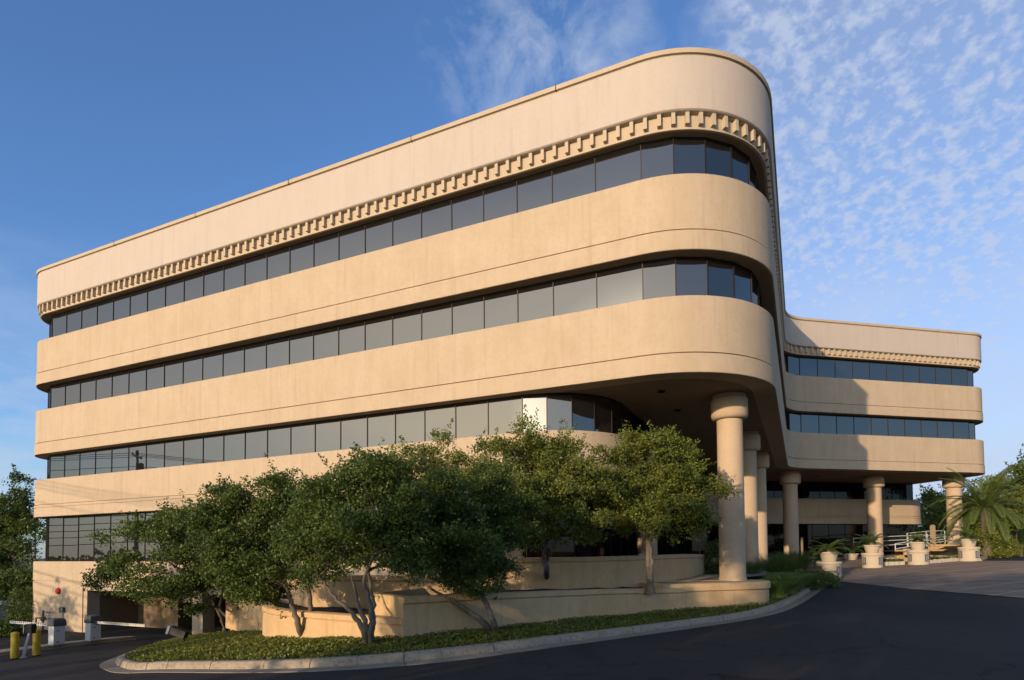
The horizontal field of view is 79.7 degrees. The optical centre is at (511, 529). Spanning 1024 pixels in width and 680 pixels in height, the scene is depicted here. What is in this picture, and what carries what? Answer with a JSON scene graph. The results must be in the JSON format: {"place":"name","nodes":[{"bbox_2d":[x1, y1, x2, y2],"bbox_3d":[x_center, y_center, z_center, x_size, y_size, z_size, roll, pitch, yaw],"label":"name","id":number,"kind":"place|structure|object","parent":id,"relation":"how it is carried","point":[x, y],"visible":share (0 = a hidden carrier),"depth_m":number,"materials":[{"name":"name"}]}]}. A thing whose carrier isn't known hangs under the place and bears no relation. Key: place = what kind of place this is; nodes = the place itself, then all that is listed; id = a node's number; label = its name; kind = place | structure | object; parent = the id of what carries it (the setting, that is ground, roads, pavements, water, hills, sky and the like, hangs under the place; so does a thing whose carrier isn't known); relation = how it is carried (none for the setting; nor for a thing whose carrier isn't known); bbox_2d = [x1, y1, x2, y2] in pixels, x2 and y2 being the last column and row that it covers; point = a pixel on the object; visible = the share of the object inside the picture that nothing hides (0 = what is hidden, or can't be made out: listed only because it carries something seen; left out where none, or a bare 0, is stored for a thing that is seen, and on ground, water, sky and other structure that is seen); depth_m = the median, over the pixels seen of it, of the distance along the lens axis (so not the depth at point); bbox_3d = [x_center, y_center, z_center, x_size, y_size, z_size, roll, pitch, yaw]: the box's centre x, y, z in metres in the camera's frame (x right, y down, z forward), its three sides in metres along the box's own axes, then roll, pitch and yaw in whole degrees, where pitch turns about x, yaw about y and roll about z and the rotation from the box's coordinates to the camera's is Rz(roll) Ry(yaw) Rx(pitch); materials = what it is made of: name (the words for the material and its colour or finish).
{"place":"outdoors","nodes":[
{"label":"outdoors","id":0,"kind":"place"},
{"bbox_2d":[15,558,44,586],"bbox_3d":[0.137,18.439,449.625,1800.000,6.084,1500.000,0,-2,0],"label":"ground","id":1,"kind":"structure","parent":0,"point":[39,559],"depth_m":435.43,"materials":[{"name":"grey"}]},
{"bbox_2d":[32,47,984,634],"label":"office building","id":2,"kind":"structure","parent":1,"relation":"on","point":[596,255],"depth_m":24.05,"materials":[{"name":"paint"}]},
{"bbox_2d":[59,607,64,617],"bbox_3d":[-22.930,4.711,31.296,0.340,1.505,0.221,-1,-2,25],"label":"electric box","id":3,"kind":"object","parent":2,"relation":"attached to","point":[62,610],"visible":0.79,"depth_m":31.23,"materials":[{"name":"grey plastic"}]},
{"bbox_2d":[46,161,974,560],"bbox_3d":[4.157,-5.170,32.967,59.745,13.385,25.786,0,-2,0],"label":"window pane","id":4,"kind":"structure","parent":2,"relation":"in","point":[809,423],"depth_m":32.58,"materials":[{"name":"black glass"}]},
{"bbox_2d":[632,414,913,555],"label":"window pane","id":5,"kind":"structure","parent":2,"relation":"in","point":[836,532],"depth_m":49.08,"materials":[{"name":"black glass"}]},
{"bbox_2d":[914,476,1023,543],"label":"distant treeline","id":6,"kind":"object","parent":1,"relation":"on","point":[944,529],"visible":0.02,"depth_m":84.73,"materials":[{"name":"green plant"}]},
{"bbox_2d":[997,444,1023,533],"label":"broadleaf tree","id":7,"kind":"object","parent":1,"relation":"on","point":[1018,469],"visible":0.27,"depth_m":46.59,"materials":[{"name":"green plant"}]},
{"bbox_2d":[0,554,1023,679],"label":"parking lot","id":8,"kind":"structure","parent":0,"point":[853,631],"depth_m":11.55,"materials":[{"name":"black asphalt"}]},
{"bbox_2d":[0,619,25,636],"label":"hedge","id":9,"kind":"object","parent":8,"relation":"on","point":[7,628],"visible":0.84,"depth_m":29.20,"materials":[{"name":"green plant"}]},
{"bbox_2d":[10,632,18,659],"bbox_3d":[-16.921,3.937,20.873,0.248,0.920,0.248,0,-2,0],"label":"bollard","id":10,"kind":"object","parent":8,"relation":"on","point":[14,645],"visible":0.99,"depth_m":20.79,"materials":[{"name":"yellow metal"}]},
{"bbox_2d":[0,563,33,614],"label":"broadleaf tree","id":11,"kind":"object","parent":8,"relation":"on","point":[23,578],"visible":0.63,"depth_m":35.07,"materials":[{"name":"green plant"}]},
{"bbox_2d":[0,585,34,625],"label":"corner bush","id":12,"kind":"object","parent":8,"relation":"on","point":[15,602],"visible":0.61,"depth_m":32.53,"materials":[{"name":"green plant"}]},
{"bbox_2d":[0,463,45,618],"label":"broadleaf tree","id":13,"kind":"object","parent":8,"relation":"on","point":[17,518],"visible":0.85,"depth_m":39.37,"materials":[{"name":"green plant"}]},
{"bbox_2d":[19,623,35,657],"bbox_3d":[-16.675,3.811,21.123,0.510,1.212,0.253,-1,-2,8],"label":"card reader","id":14,"kind":"object","parent":8,"relation":"on","point":[30,628],"visible":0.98,"depth_m":21.08,"materials":[{"name":"white paint"}]},
{"bbox_2d":[32,629,40,655],"bbox_3d":[-16.721,3.972,21.572,0.248,0.920,0.248,0,-2,0],"label":"bollard","id":15,"kind":"object","parent":8,"relation":"on","point":[36,643],"visible":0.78,"depth_m":21.49,"materials":[{"name":"yellow metal"}]},
{"bbox_2d":[35,610,50,630],"bbox_3d":[-24.220,4.685,31.635,1.316,1.050,0.256,-1,-2,19],"label":"standpipe","id":16,"kind":"object","parent":8,"relation":"on","point":[43,618],"visible":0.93,"depth_m":31.59,"materials":[{"name":"grey metal"}]},
{"bbox_2d":[0,636,135,655],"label":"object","id":17,"kind":"structure","parent":8,"relation":"on","point":[4,652],"depth_m":24.41,"materials":[{"name":"concrete"}]},
{"bbox_2d":[10,618,66,645],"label":"barrier gate","id":18,"kind":"structure","parent":17,"relation":"on","point":[56,631],"depth_m":23.76,"materials":[{"name":"white metal"}]},
{"bbox_2d":[84,615,145,640],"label":"barrier gate","id":19,"kind":"structure","parent":17,"relation":"on","point":[93,623],"depth_m":24.74,"materials":[{"name":"white metal"}]},
{"bbox_2d":[125,594,790,661],"bbox_3d":[-0.316,3.118,18.956,26.733,2.288,16.269,0,-2,0],"label":"ground cover","id":20,"kind":"object","parent":8,"relation":"on","point":[172,648],"visible":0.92,"depth_m":13.71,"materials":[{"name":"green plant"}]},
{"bbox_2d":[80,489,248,631],"bbox_3d":[-13.024,1.482,23.562,6.568,6.124,5.050,0,-2,-20],"label":"live oak","id":21,"kind":"object","parent":20,"relation":"on","point":[158,586],"visible":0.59,"depth_m":22.85,"materials":[{"name":"green plant"}]},
{"bbox_2d":[165,624,189,640],"bbox_3d":[-10.064,3.156,18.468,0.600,0.584,0.300,0,-2,0],"label":"floodlight","id":22,"kind":"object","parent":20,"relation":"on","point":[176,631],"visible":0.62,"depth_m":18.34,"materials":[{"name":"black metal"}]},
{"bbox_2d":[165,453,349,636],"bbox_3d":[-5.835,0.532,14.950,4.693,4.897,3.420,0,-2,0],"label":"live oak","id":23,"kind":"object","parent":20,"relation":"on","point":[249,570],"visible":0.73,"depth_m":14.35,"materials":[{"name":"green plant"}]},
{"bbox_2d":[226,594,402,638],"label":"planter wall","id":24,"kind":"structure","parent":20,"relation":"on","point":[314,624],"depth_m":14.61,"materials":[{"name":"paint"}]},
{"bbox_2d":[242,575,452,623],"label":"planter wall","id":25,"kind":"structure","parent":20,"relation":"on","point":[343,591],"depth_m":17.18,"materials":[{"name":"paint"}]},
{"bbox_2d":[274,602,368,614],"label":"planter soil","id":26,"kind":"structure","parent":25,"relation":"in","point":[334,609],"depth_m":16.89,"materials":[{"name":"brown soil"}]},
{"bbox_2d":[261,435,508,643],"bbox_3d":[-2.595,0.280,12.610,5.237,4.658,3.256,0,-2,0],"label":"live oak","id":27,"kind":"object","parent":20,"relation":"on","point":[391,530],"visible":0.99,"depth_m":12.26,"materials":[{"name":"green plant"}]},
{"bbox_2d":[373,588,424,616],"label":"planter wall","id":28,"kind":"structure","parent":20,"relation":"on","point":[386,602],"depth_m":13.95,"materials":[{"name":"paint"}]},
{"bbox_2d":[416,453,551,631],"bbox_3d":[-0.818,0.375,14.112,3.301,4.474,3.064,-1,-2,14],"label":"live oak","id":29,"kind":"object","parent":20,"relation":"on","point":[497,501],"visible":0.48,"depth_m":13.83,"materials":[{"name":"green plant"}]},
{"bbox_2d":[397,588,688,637],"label":"planter wall","id":30,"kind":"structure","parent":20,"relation":"on","point":[423,614],"depth_m":15.26,"materials":[{"name":"paint"}]},
{"bbox_2d":[412,554,704,589],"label":"planter wall","id":31,"kind":"structure","parent":20,"relation":"on","point":[595,572],"depth_m":19.00,"materials":[{"name":"paint"}]},
{"bbox_2d":[427,587,640,594],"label":"planter soil","id":32,"kind":"structure","parent":31,"relation":"in","point":[552,589],"depth_m":18.05,"materials":[{"name":"brown soil"}]},
{"bbox_2d":[385,418,497,489],"bbox_3d":[-1.999,-0.580,17.040,3.198,4.956,2.951,-2,-3,44],"label":"live oak","id":33,"kind":"object","parent":32,"relation":"on","point":[459,458],"visible":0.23,"depth_m":16.90,"materials":[{"name":"green plant"}]},
{"bbox_2d":[462,404,623,579],"bbox_3d":[0.913,-0.607,19.633,4.829,5.662,9.007,0,-2,0],"label":"live oak","id":34,"kind":"object","parent":32,"relation":"on","point":[542,461],"visible":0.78,"depth_m":16.88,"materials":[{"name":"green plant"}]},
{"bbox_2d":[589,420,741,593],"bbox_3d":[4.371,-0.686,17.847,4.152,5.096,3.031,-2,-3,39],"label":"live oak","id":35,"kind":"object","parent":32,"relation":"on","point":[656,511],"visible":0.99,"depth_m":17.62,"materials":[{"name":"green plant"}]},
{"bbox_2d":[654,581,719,582],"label":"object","id":36,"kind":"object","parent":31,"relation":"in","point":[686,581],"visible":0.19,"depth_m":20.77,"materials":[{"name":"concrete"}]},
{"bbox_2d":[639,579,770,608],"bbox_3d":[6.499,2.736,20.748,4.827,1.980,2.400,0,-2,-20],"label":"plinth","id":37,"kind":"object","parent":20,"relation":"on","point":[713,594],"depth_m":19.70,"materials":[{"name":"paint"}]},
{"bbox_2d":[711,392,747,580],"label":"round column","id":38,"kind":"structure","parent":37,"relation":"on","point":[729,412],"depth_m":20.95,"materials":[{"name":"paint"}]},
{"bbox_2d":[748,561,783,573],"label":"spiky grass","id":39,"kind":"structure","parent":20,"relation":"on","point":[768,568],"depth_m":25.61,"materials":[{"name":"green plant"}]},
{"bbox_2d":[747,571,791,579],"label":"ornamental grass","id":40,"kind":"object","parent":20,"relation":"on","point":[770,574],"depth_m":23.68,"materials":[{"name":"green plant"}]},
{"bbox_2d":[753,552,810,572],"bbox_3d":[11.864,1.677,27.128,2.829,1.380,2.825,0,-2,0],"label":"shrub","id":41,"kind":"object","parent":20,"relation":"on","point":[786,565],"depth_m":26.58,"materials":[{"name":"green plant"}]},
{"bbox_2d":[754,575,813,598],"bbox_3d":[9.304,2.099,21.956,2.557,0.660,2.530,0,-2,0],"label":"ornamental grass","id":42,"kind":"object","parent":20,"relation":"on","point":[778,591],"depth_m":21.43,"materials":[{"name":"green plant"}]},
{"bbox_2d":[758,572,820,589],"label":"ornamental grass","id":43,"kind":"object","parent":20,"relation":"on","point":[805,575],"depth_m":23.72,"materials":[{"name":"green plant"}]},
{"bbox_2d":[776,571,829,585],"bbox_3d":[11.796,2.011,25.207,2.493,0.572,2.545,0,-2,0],"label":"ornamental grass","id":44,"kind":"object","parent":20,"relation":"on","point":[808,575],"depth_m":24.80,"materials":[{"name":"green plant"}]},
{"bbox_2d":[781,571,827,589],"bbox_3d":[11.626,2.195,24.960,1.942,0.998,2.187,0,-2,0],"label":"leafy shrub","id":45,"kind":"object","parent":20,"relation":"on","point":[813,584],"visible":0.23,"depth_m":24.39,"materials":[{"name":"green plant"}]},
{"bbox_2d":[793,568,844,587],"bbox_3d":[12.811,2.139,25.845,2.404,1.024,2.456,-2,-3,38],"label":"leafy shrub","id":46,"kind":"object","parent":20,"relation":"on","point":[833,580],"visible":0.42,"depth_m":25.18,"materials":[{"name":"green plant"}]},
{"bbox_2d":[115,586,810,669],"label":"kerb","id":47,"kind":"structure","parent":8,"relation":"on","point":[381,658],"depth_m":11.99,"materials":[{"name":"concrete"}]},
{"bbox_2d":[106,610,753,672],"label":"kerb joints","id":48,"kind":"object","parent":47,"relation":"on","point":[357,657],"visible":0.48,"depth_m":11.83,"materials":[{"name":"concrete"}]},
{"bbox_2d":[100,582,829,672],"bbox_3d":[-0.036,3.267,18.780,28.321,2.368,16.979,0,-2,0],"label":"gutter","id":49,"kind":"object","parent":8,"relation":"on","point":[110,666],"visible":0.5,"depth_m":12.04,"materials":[{"name":"concrete"}]},
{"bbox_2d":[637,427,659,554],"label":"round column","id":50,"kind":"structure","parent":8,"relation":"on","point":[641,547],"depth_m":26.67,"materials":[{"name":"paint"}]},
{"bbox_2d":[942,464,1014,532],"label":"broadleaf tree","id":51,"kind":"object","parent":8,"relation":"on","point":[978,481],"visible":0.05,"depth_m":68.17,"materials":[{"name":"green plant"}]},
{"bbox_2d":[979,556,988,560],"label":"kerb","id":52,"kind":"structure","parent":8,"relation":"on","point":[981,558],"depth_m":35.27,"materials":[{"name":"concrete"}]},
{"bbox_2d":[925,465,1023,555],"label":"feather palm","id":53,"kind":"object","parent":52,"relation":"on","point":[985,498],"visible":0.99,"depth_m":36.23,"materials":[{"name":"green plant"}]},
{"bbox_2d":[968,482,1023,555],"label":"flowering shrub","id":54,"kind":"object","parent":8,"relation":"on","point":[997,536],"visible":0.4,"depth_m":36.56,"materials":[{"name":"green plant"}]},
{"bbox_2d":[0,0,1023,558],"label":"sky","id":55,"kind":"structure","parent":0,"point":[899,124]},
{"bbox_2d":[678,569,766,579],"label":"walkway","id":56,"kind":"structure","parent":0,"point":[707,576],"depth_m":22.97,"materials":[{"name":"concrete"}]},
{"bbox_2d":[700,537,718,573],"bbox_3d":[8.092,1.326,24.284,1.287,2.058,1.303,1,-2,-30],"label":"dark bush","id":57,"kind":"object","parent":56,"relation":"on","point":[707,558],"visible":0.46,"depth_m":24.13,"materials":[{"name":"green plant"}]},
{"bbox_2d":[746,560,767,578],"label":"spiky grass","id":58,"kind":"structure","parent":56,"relation":"on","point":[751,569],"depth_m":24.08,"materials":[{"name":"green plant"}]},
{"bbox_2d":[769,554,1023,597],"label":"plaza paving","id":59,"kind":"structure","parent":0,"point":[1000,578],"depth_m":26.87,"materials":[{"name":"grey concrete"}]},
{"bbox_2d":[743,431,760,565],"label":"round column","id":60,"kind":"structure","parent":59,"relation":"on","point":[751,444],"depth_m":27.75,"materials":[{"name":"paint"}]},
{"bbox_2d":[756,452,768,561],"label":"round column","id":61,"kind":"structure","parent":59,"relation":"on","point":[762,462],"depth_m":33.74,"materials":[{"name":"paint"}]},
{"bbox_2d":[779,471,800,553],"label":"round column","id":62,"kind":"structure","parent":59,"relation":"on","point":[789,481],"depth_m":41.95,"materials":[{"name":"paint"}]},
{"bbox_2d":[763,550,816,572],"bbox_3d":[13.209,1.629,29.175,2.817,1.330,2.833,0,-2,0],"label":"spiky grass","id":63,"kind":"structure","parent":59,"relation":"on","point":[804,562],"depth_m":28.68,"materials":[{"name":"green plant"}]},
{"bbox_2d":[800,537,802,552],"bbox_3d":[18.911,1.361,39.972,0.130,1.785,0.130,0,-2,0],"label":"plaza post","id":64,"kind":"object","parent":59,"relation":"on","point":[801,544],"visible":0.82,"depth_m":39.94,"materials":[{"name":"white"}]},
{"bbox_2d":[807,548,821,567],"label":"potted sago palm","id":65,"kind":"object","parent":59,"relation":"on","point":[818,558],"visible":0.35,"depth_m":35.71,"materials":[{"name":"plant"}]},
{"bbox_2d":[816,561,841,578],"bbox_3d":[14.764,1.884,28.546,1.100,0.840,1.100,0,-2,0],"label":"planter pedestal","id":66,"kind":"object","parent":59,"relation":"on","point":[830,565],"visible":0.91,"depth_m":28.12,"materials":[{"name":"beige stone"}]},
{"bbox_2d":[807,538,850,560],"bbox_3d":[14.744,0.952,28.608,1.649,1.089,1.814,0,-2,0],"label":"potted sago palm","id":67,"kind":"object","parent":66,"relation":"on","point":[827,554],"visible":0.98,"depth_m":28.36,"materials":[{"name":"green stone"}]},
{"bbox_2d":[838,541,864,559],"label":"potted sago palm","id":68,"kind":"object","parent":59,"relation":"on","point":[849,556],"visible":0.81,"depth_m":41.34,"materials":[{"name":"green plant"}]},
{"bbox_2d":[861,553,883,567],"bbox_3d":[19.713,1.683,33.555,1.100,0.840,1.100,0,-2,0],"label":"planter pedestal","id":69,"kind":"object","parent":59,"relation":"on","point":[872,560],"visible":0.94,"depth_m":33.14,"materials":[{"name":"beige concrete"}]},
{"bbox_2d":[854,533,887,552],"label":"potted sago palm","id":70,"kind":"object","parent":69,"relation":"on","point":[872,547],"visible":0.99,"depth_m":33.41,"materials":[{"name":"green stone"}]},
{"bbox_2d":[863,475,884,556],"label":"round column","id":71,"kind":"structure","parent":59,"relation":"on","point":[873,485],"depth_m":44.65,"materials":[{"name":"paint"}]},
{"bbox_2d":[853,534,927,551],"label":"handrail","id":72,"kind":"object","parent":59,"relation":"on","point":[889,540],"visible":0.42,"depth_m":48.41,"materials":[{"name":"white metal"}]},
{"bbox_2d":[883,558,904,565],"bbox_3d":[21.548,1.833,34.949,1.605,0.476,1.296,0,-2,0],"label":"flower bed","id":73,"kind":"object","parent":59,"relation":"on","point":[892,561],"visible":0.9,"depth_m":34.38,"materials":[{"name":"beige concrete"}]},
{"bbox_2d":[906,550,929,564],"bbox_3d":[22.562,1.542,34.060,1.100,0.840,1.100,0,-2,0],"label":"planter pedestal","id":74,"kind":"object","parent":59,"relation":"on","point":[918,557],"visible":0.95,"depth_m":33.65,"materials":[{"name":"beige concrete"}]},
{"bbox_2d":[900,531,937,549],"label":"potted sago palm","id":75,"kind":"object","parent":74,"relation":"on","point":[919,544],"visible":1,"depth_m":33.91,"materials":[{"name":"beige stone"}]},
{"bbox_2d":[895,549,957,560],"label":"wall","id":76,"kind":"structure","parent":59,"relation":"on","point":[932,552],"depth_m":37.46,"materials":[{"name":"paint"}]},
{"bbox_2d":[907,530,945,545],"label":"handrail","id":77,"kind":"object","parent":59,"relation":"on","point":[926,535],"visible":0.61,"depth_m":45.30,"materials":[{"name":"white metal"}]},
{"bbox_2d":[895,534,973,549],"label":"handrail","id":78,"kind":"object","parent":59,"relation":"on","point":[930,543],"visible":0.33,"depth_m":40.16,"materials":[{"name":"white metal"}]},
{"bbox_2d":[929,556,958,563],"bbox_3d":[24.593,1.732,35.664,3.802,0.455,1.803,0,-2,-21],"label":"flower bed","id":79,"kind":"object","parent":59,"relation":"on","point":[936,559],"visible":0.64,"depth_m":34.76,"materials":[{"name":"beige concrete"}]},
{"bbox_2d":[957,547,980,560],"bbox_3d":[26.011,1.391,34.915,1.100,0.840,1.100,0,-2,0],"label":"planter pedestal","id":80,"kind":"object","parent":59,"relation":"on","point":[968,553],"visible":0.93,"depth_m":34.52,"materials":[{"name":"beige concrete"}]},
{"bbox_2d":[953,527,986,546],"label":"potted sago palm","id":81,"kind":"object","parent":80,"relation":"on","point":[968,541],"visible":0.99,"depth_m":34.79,"materials":[{"name":"beige stone"}]},
{"bbox_2d":[886,546,961,550],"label":"garden soil","id":82,"kind":"structure","parent":0,"point":[950,548],"depth_m":38.23,"materials":[{"name":"brown soil"}]},
{"bbox_2d":[930,525,935,543],"bbox_3d":[27.454,0.479,40.002,0.240,1.605,0.240,0,-2,-10],"label":"wooden post","id":83,"kind":"object","parent":82,"relation":"on","point":[932,532],"visible":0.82,"depth_m":39.91,"materials":[{"name":"beige wood"}]},
{"bbox_2d":[942,476,964,543],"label":"round column","id":84,"kind":"structure","parent":82,"relation":"on","point":[951,488],"depth_m":45.31,"materials":[{"name":"paint"}]},
{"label":"lawn","id":85,"kind":"structure","parent":0,"visible":0},
{"bbox_2d":[914,483,975,543],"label":"broadleaf tree","id":86,"kind":"object","parent":85,"relation":"on","point":[935,513],"visible":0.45,"depth_m":61.12,"materials":[{"name":"green plant"}]},
{"bbox_2d":[928,544,977,548],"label":"wall","id":87,"kind":"structure","parent":85,"relation":"on","point":[936,546],"depth_m":38.66,"materials":[{"name":"paint"}]},
{"bbox_2d":[975,535,1023,557],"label":"flowering bush","id":88,"kind":"object","parent":85,"relation":"on","point":[1005,549],"visible":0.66,"depth_m":36.29,"materials":[{"name":"green plant"}]},
{"bbox_2d":[980,528,1023,553],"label":"flowering bush","id":89,"kind":"object","parent":85,"relation":"on","point":[1020,540],"visible":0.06,"depth_m":38.65,"materials":[{"name":"green plant"}]}
]}

